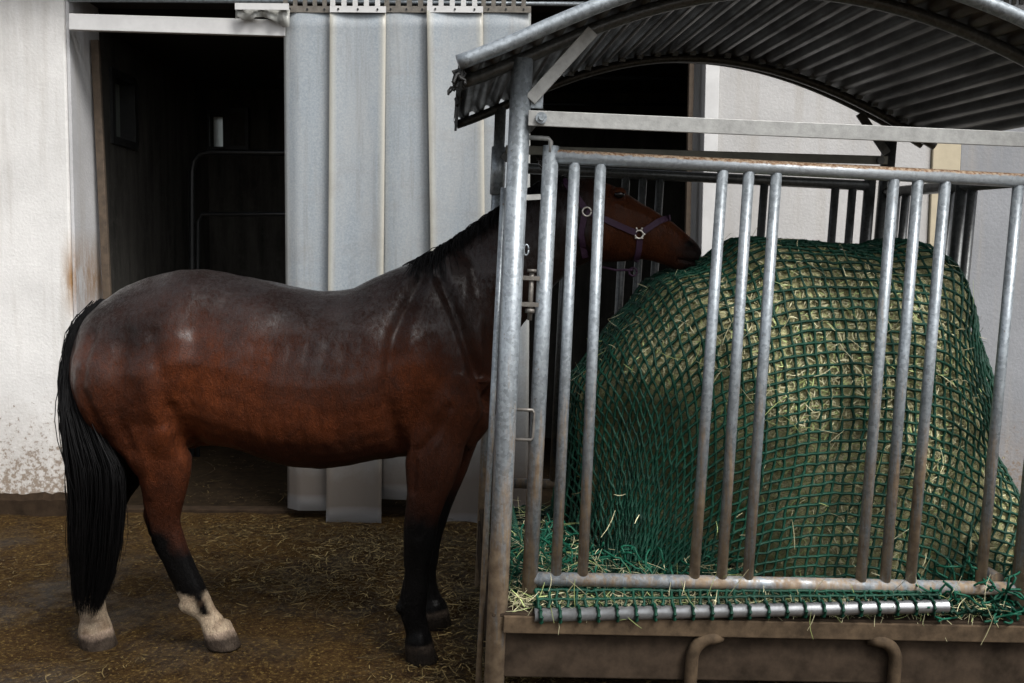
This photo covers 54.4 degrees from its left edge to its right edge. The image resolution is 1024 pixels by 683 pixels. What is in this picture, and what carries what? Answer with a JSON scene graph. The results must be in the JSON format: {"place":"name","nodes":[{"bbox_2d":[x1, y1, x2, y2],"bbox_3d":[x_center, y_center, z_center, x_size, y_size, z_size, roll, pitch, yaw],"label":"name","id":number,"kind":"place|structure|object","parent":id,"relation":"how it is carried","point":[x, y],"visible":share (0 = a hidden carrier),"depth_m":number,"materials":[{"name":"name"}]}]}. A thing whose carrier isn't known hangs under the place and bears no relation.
{"place":"outdoors","nodes":[
{"label":"outdoors","id":0,"kind":"place"},
{"bbox_2d":[0,512,852,682],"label":"ground","id":1,"kind":"structure","parent":0,"point":[39,623],"depth_m":4.50,"materials":[{"name":"brown soil"}]},
{"bbox_2d":[54,158,700,667],"bbox_3d":[-0.535,0.278,4.066,2.585,2.024,0.627,1,5,0],"label":"horse","id":2,"kind":"object","parent":1,"relation":"on","point":[160,376],"visible":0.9,"depth_m":3.86},
{"bbox_2d":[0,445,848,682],"bbox_3d":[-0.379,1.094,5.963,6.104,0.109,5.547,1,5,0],"label":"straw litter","id":3,"kind":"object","parent":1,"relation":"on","point":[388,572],"visible":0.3,"depth_m":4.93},
{"bbox_2d":[0,0,1023,516],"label":"barn","id":4,"kind":"structure","parent":1,"relation":"on","point":[182,84],"depth_m":6.19,"materials":[{"name":"white paint"}]},
{"bbox_2d":[90,40,111,298],"bbox_3d":[-2.601,-0.302,6.398,0.130,3.205,0.030,1,5,0],"label":"wooden plank","id":5,"kind":"object","parent":4,"relation":"on","point":[101,167],"visible":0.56,"depth_m":6.32,"materials":[{"name":"wood"}]},
{"bbox_2d":[109,67,138,149],"bbox_3d":[-2.736,-1.598,6.873,0.140,0.500,0.450,1,4,0],"label":"window","id":6,"kind":"structure","parent":4,"relation":"in","point":[123,90],"depth_m":7.03,"materials":[{"name":"black glass"}]},
{"bbox_2d":[206,108,248,148],"bbox_3d":[-2.487,-1.861,8.784,0.411,0.367,0.197,2,5,16],"label":"window","id":7,"kind":"structure","parent":4,"relation":"in","point":[231,131],"depth_m":8.69,"materials":[{"name":"glass"}]},
{"bbox_2d":[189,149,284,456],"bbox_3d":[-1.659,-0.231,7.907,1.855,2.554,0.046,1,5,0],"label":"stall rail","id":8,"kind":"object","parent":4,"relation":"on","point":[246,152],"visible":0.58,"depth_m":7.83,"materials":[{"name":"black metal"}]},
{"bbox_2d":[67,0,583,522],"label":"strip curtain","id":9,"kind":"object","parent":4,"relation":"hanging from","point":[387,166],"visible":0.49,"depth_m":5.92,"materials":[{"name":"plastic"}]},
{"bbox_2d":[960,0,1023,492],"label":"wall","id":10,"kind":"structure","parent":4,"relation":"in","point":[993,205],"depth_m":6.07,"materials":[{"name":"white paint"}]},
{"bbox_2d":[447,0,1023,682],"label":"hay feeder","id":11,"kind":"object","parent":1,"relation":"on","point":[931,74],"visible":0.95,"depth_m":3.54,"materials":[{"name":"metal"}]},
{"bbox_2d":[510,504,522,583],"bbox_3d":[0.000,0.770,4.069,0.060,0.243,0.905,0,5,-6],"label":"hay","id":12,"kind":"object","parent":11,"relation":"on","point":[516,531],"visible":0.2,"depth_m":3.94},
{"bbox_2d":[534,599,949,621],"bbox_3d":[0.820,0.952,3.523,1.487,0.057,0.047,0,5,-4],"label":"steel pipe","id":13,"kind":"object","parent":11,"relation":"on","point":[739,610],"visible":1,"depth_m":3.50,"materials":[{"name":"silver metal"}]},
{"bbox_2d":[489,224,1010,643],"bbox_3d":[0.993,0.276,3.943,2.137,1.493,1.069,2,6,-4],"label":"loose hay","id":14,"kind":"object","parent":11,"relation":"on","point":[518,595],"visible":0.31,"depth_m":3.61},
{"bbox_2d":[569,242,1017,596],"bbox_3d":[1.127,0.250,4.135,1.806,1.368,1.067,2,6,-4],"label":"hay bale","id":15,"kind":"object","parent":11,"relation":"in","point":[822,359],"visible":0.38,"depth_m":3.72},
{"bbox_2d":[508,236,1023,624],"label":"hay net","id":16,"kind":"object","parent":15,"relation":"on","point":[637,549],"visible":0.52,"depth_m":3.69,"materials":[{"name":"green fabric"}]}
]}

